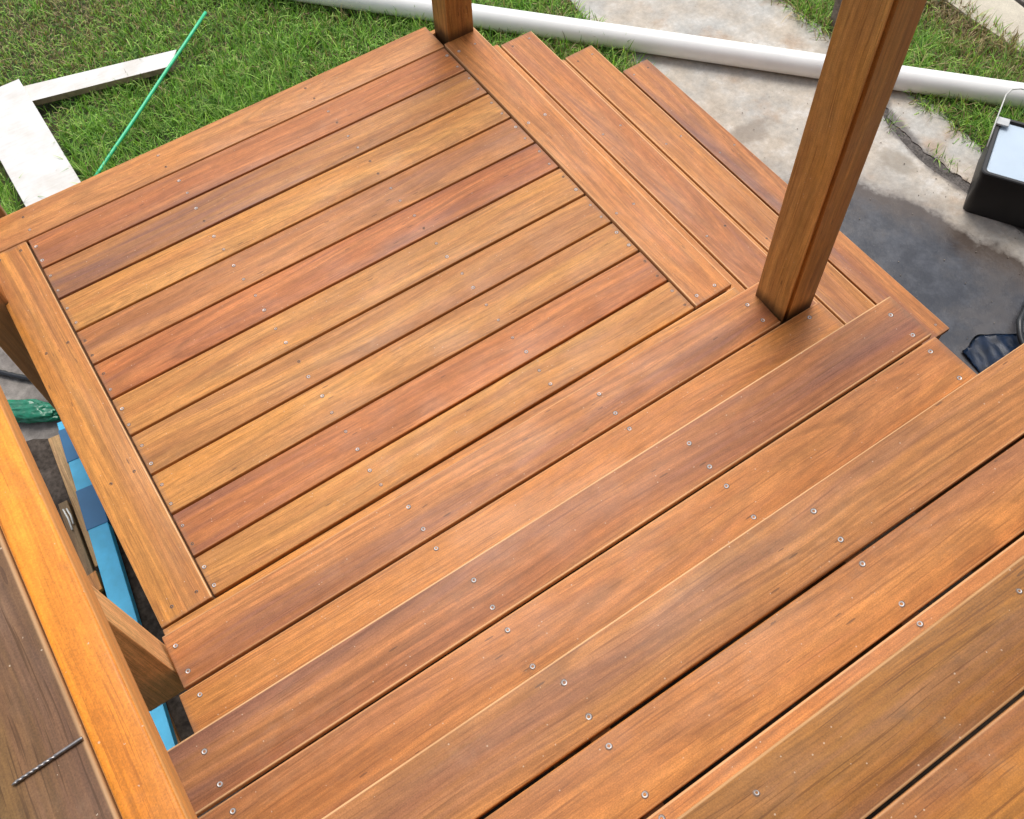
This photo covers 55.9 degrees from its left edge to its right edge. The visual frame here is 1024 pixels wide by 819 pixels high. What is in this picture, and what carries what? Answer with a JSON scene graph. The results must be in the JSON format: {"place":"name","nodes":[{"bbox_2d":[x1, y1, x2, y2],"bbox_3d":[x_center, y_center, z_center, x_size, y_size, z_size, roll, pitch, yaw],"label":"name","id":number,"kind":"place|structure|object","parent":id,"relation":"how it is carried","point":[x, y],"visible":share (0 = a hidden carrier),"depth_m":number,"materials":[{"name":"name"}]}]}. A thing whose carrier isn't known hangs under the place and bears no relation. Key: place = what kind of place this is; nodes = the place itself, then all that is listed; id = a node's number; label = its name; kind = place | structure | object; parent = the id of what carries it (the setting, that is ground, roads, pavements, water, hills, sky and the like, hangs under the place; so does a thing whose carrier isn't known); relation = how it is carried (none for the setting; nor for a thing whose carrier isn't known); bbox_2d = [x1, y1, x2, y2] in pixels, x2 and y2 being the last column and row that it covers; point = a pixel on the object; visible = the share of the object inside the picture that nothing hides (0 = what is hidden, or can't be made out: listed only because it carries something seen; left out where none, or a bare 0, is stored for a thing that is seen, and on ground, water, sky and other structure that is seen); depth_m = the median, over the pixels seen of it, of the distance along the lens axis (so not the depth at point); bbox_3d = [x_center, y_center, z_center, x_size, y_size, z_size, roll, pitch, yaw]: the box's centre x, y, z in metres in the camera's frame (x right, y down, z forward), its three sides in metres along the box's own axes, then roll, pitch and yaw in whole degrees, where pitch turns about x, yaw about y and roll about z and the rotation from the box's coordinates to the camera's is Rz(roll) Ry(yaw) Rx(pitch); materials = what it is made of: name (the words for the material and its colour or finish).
{"place":"outdoors","nodes":[
{"label":"outdoors","id":0,"kind":"place"},
{"bbox_2d":[0,0,1023,786],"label":"ground","id":1,"kind":"structure","parent":0,"point":[52,108],"depth_m":4.99,"materials":[{"name":"green plant"}]},
{"bbox_2d":[0,205,7,217],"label":"timber post","id":2,"kind":"object","parent":1,"relation":"on","point":[3,213],"depth_m":3.36,"materials":[{"name":"brown wood"}]},
{"bbox_2d":[0,79,80,206],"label":"white board","id":3,"kind":"object","parent":1,"relation":"on","point":[29,151],"visible":0.45,"depth_m":4.53,"materials":[{"name":"white wood"}]},
{"bbox_2d":[0,347,193,686],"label":"concrete pad","id":4,"kind":"object","parent":1,"relation":"on","point":[14,389],"visible":0.04,"depth_m":3.90,"materials":[{"name":"grey concrete"}]},
{"bbox_2d":[0,370,30,381],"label":"black hose","id":5,"kind":"object","parent":4,"relation":"on","point":[4,373],"visible":0.37,"depth_m":3.93,"materials":[{"name":"rubber"}]},
{"bbox_2d":[7,399,60,423],"bbox_3d":[-1.923,0.005,3.820,0.325,0.068,0.101,3,60,4],"label":"green bag","id":6,"kind":"object","parent":4,"relation":"on","point":[29,411],"visible":0.68,"depth_m":3.79,"materials":[{"name":"plastic"}]},
{"bbox_2d":[23,50,176,105],"bbox_3d":[-2.069,-1.643,4.802,0.831,0.032,0.124,-17,60,-8],"label":"white board","id":7,"kind":"object","parent":1,"relation":"on","point":[52,90],"visible":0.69,"depth_m":4.79,"materials":[{"name":"white wood"}]},
{"bbox_2d":[26,439,244,817],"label":"dirt","id":8,"kind":"structure","parent":1,"relation":"on","point":[43,456],"depth_m":3.48,"materials":[{"name":"brown soil"}]},
{"bbox_2d":[48,435,98,569],"bbox_3d":[-1.620,0.331,3.635,0.078,0.030,0.616,-27,62,-13],"label":"timber offcut","id":9,"kind":"object","parent":8,"relation":"on","point":[55,443],"visible":0.46,"depth_m":3.65,"materials":[{"name":"brown wood"}]},
{"bbox_2d":[57,421,177,749],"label":"blue beam","id":10,"kind":"structure","parent":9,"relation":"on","point":[112,570],"depth_m":3.46,"materials":[{"name":"paint"}]},
{"bbox_2d":[58,500,105,596],"bbox_3d":[-1.549,0.544,3.499,0.045,0.041,0.514,-26,62,-13],"label":"timber offcut","id":11,"kind":"object","parent":8,"relation":"on","point":[75,534],"visible":0.52,"depth_m":3.52,"materials":[{"name":"brown wood"}]},
{"bbox_2d":[62,509,72,529],"bbox_3d":[-1.635,0.404,3.552,0.011,0.010,0.101,-31,63,-15],"label":"plastic strip","id":12,"kind":"object","parent":11,"relation":"on","point":[67,517],"visible":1,"depth_m":3.55,"materials":[{"name":"white plastic"}]},
{"bbox_2d":[66,508,73,523],"bbox_3d":[-1.629,0.392,3.558,0.011,0.010,0.076,-31,63,-15],"label":"plastic strip","id":13,"kind":"object","parent":11,"relation":"on","point":[67,510],"visible":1,"depth_m":3.56,"materials":[{"name":"white plastic"}]},
{"bbox_2d":[88,571,103,591],"bbox_3d":[-1.477,0.617,3.417,0.038,0.020,0.087,-27,62,-13],"label":"timber offcut","id":14,"kind":"object","parent":11,"relation":"on","point":[94,580],"visible":0.58,"depth_m":3.41,"materials":[{"name":"brown wood"}]},
{"bbox_2d":[168,710,181,743],"bbox_3d":[-1.138,1.063,3.180,0.060,0.030,0.140,-31,63,-15],"label":"timber offcut","id":15,"kind":"object","parent":8,"relation":"on","point":[177,735],"visible":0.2,"depth_m":3.17,"materials":[{"name":"brown wood"}]},
{"bbox_2d":[94,11,206,175],"bbox_3d":[-1.749,-1.531,4.676,0.016,0.061,1.191,14,61,11],"label":"garden stake","id":16,"kind":"object","parent":1,"relation":"on","point":[150,94],"visible":0.91,"depth_m":4.67,"materials":[{"name":"green plastic"}]},
{"bbox_2d":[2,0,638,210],"bbox_3d":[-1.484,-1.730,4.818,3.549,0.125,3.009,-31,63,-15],"label":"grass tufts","id":17,"kind":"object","parent":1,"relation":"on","point":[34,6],"visible":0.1,"depth_m":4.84,"materials":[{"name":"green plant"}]},
{"bbox_2d":[827,0,841,29],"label":"grey stake","id":18,"kind":"object","parent":1,"relation":"on","point":[835,10],"visible":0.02,"depth_m":4.76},
{"bbox_2d":[771,0,1023,151],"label":"verge grass","id":19,"kind":"structure","parent":1,"relation":"on","point":[929,42],"depth_m":4.68,"materials":[{"name":"green plant"}]},
{"bbox_2d":[886,90,981,183],"bbox_3d":[2.476,-0.587,4.093,0.269,0.123,2.609,-31,63,-15],"label":"path border","id":20,"kind":"object","parent":1,"relation":"on","point":[921,132],"visible":0.38,"depth_m":4.45,"materials":[{"name":"concrete"}]},
{"bbox_2d":[938,0,1023,55],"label":"kerb","id":21,"kind":"structure","parent":1,"relation":"on","point":[1010,11],"depth_m":4.84,"materials":[{"name":"beige concrete"}]},
{"bbox_2d":[198,347,1023,818],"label":"bare soil","id":22,"kind":"structure","parent":0,"point":[896,795],"depth_m":3.15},
{"bbox_2d":[0,285,55,409],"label":"timber post","id":23,"kind":"object","parent":22,"relation":"on","point":[12,345],"depth_m":3.12,"materials":[{"name":"brown wood"}]},
{"bbox_2d":[0,27,739,681],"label":"deck landing","id":24,"kind":"object","parent":22,"relation":"on","point":[304,315],"visible":0.9,"depth_m":2.94,"materials":[{"name":"brown wood"}]},
{"bbox_2d":[162,282,1023,818],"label":"step flight","id":25,"kind":"object","parent":24,"relation":"on","point":[788,580],"visible":0.94,"depth_m":1.88,"materials":[{"name":"brown wood"}]},
{"bbox_2d":[92,586,185,710],"bbox_3d":[-0.837,0.364,1.778,0.121,1.100,0.092,-31,63,-15],"label":"timber post","id":26,"kind":"object","parent":25,"relation":"on","point":[151,666],"visible":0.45,"depth_m":2.06,"materials":[{"name":"brown wood"}]},
{"bbox_2d":[0,386,197,818],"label":"handrail","id":27,"kind":"object","parent":26,"relation":"on","point":[66,677],"depth_m":1.09,"materials":[{"name":"brown wood"}]},
{"bbox_2d":[11,736,83,785],"bbox_3d":[-0.506,0.384,1.051,0.083,0.004,0.005,-33,63,-16],"label":"drill bit","id":28,"kind":"object","parent":27,"relation":"on","point":[48,760],"visible":1,"depth_m":1.05,"materials":[{"name":"metal"}]},
{"bbox_2d":[431,0,472,45],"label":"timber post","id":29,"kind":"object","parent":22,"relation":"on","point":[453,19],"depth_m":3.47,"materials":[{"name":"brown wood"}]},
{"bbox_2d":[493,31,948,453],"bbox_3d":[0.725,-0.772,3.833,0.977,0.733,1.858,-31,63,-15],"label":"step flight","id":30,"kind":"object","parent":22,"relation":"on","point":[708,187],"visible":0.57,"depth_m":3.72,"materials":[{"name":"brown wood"}]},
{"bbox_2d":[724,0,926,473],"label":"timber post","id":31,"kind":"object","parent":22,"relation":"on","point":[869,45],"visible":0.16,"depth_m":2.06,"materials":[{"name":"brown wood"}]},
{"bbox_2d":[677,555,1023,818],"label":"deck","id":32,"kind":"structure","parent":22,"relation":"on","point":[872,741],"depth_m":1.34,"materials":[{"name":"brown wood"}]},
{"bbox_2d":[569,0,1023,374],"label":"path","id":33,"kind":"structure","parent":0,"point":[886,232],"depth_m":4.33,"materials":[{"name":"concrete"}]},
{"bbox_2d":[290,0,1023,108],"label":"white pipe","id":34,"kind":"object","parent":33,"relation":"on","point":[924,81],"visible":0.73,"depth_m":4.69,"materials":[{"name":"plastic"}]},
{"bbox_2d":[567,42,966,172],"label":"weeds","id":35,"kind":"object","parent":33,"relation":"on","point":[588,45],"visible":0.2,"depth_m":4.49,"materials":[{"name":"green plant"}]},
{"bbox_2d":[568,0,1020,338],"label":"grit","id":36,"kind":"object","parent":33,"relation":"on","point":[904,163],"visible":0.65,"depth_m":4.32,"materials":[{"name":"grey gravel"}]},
{"bbox_2d":[883,95,1023,232],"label":"joint soil","id":37,"kind":"structure","parent":33,"relation":"on","point":[927,160],"depth_m":4.38,"materials":[{"name":"brown soil"}]},
{"bbox_2d":[962,333,1019,372],"bbox_3d":[2.060,-0.047,3.711,0.309,0.009,0.703,-23,61,-11],"label":"blue sheet","id":38,"kind":"object","parent":33,"relation":"on","point":[982,352],"visible":0.45,"depth_m":3.83,"materials":[{"name":"plastic"}]},
{"bbox_2d":[963,88,1023,228],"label":"plastic tub","id":39,"kind":"object","parent":33,"relation":"on","point":[996,190],"visible":1,"depth_m":4.09,"materials":[{"name":"plastic"}]},
{"bbox_2d":[1016,304,1023,345],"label":"black hose","id":40,"kind":"object","parent":33,"relation":"on","point":[1019,328],"visible":0.96,"depth_m":3.82,"materials":[{"name":"rubber"}]},
{"bbox_2d":[1015,0,1023,6],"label":"pavement","id":41,"kind":"structure","parent":0,"point":[1021,2],"depth_m":4.89,"materials":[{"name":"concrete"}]}
]}

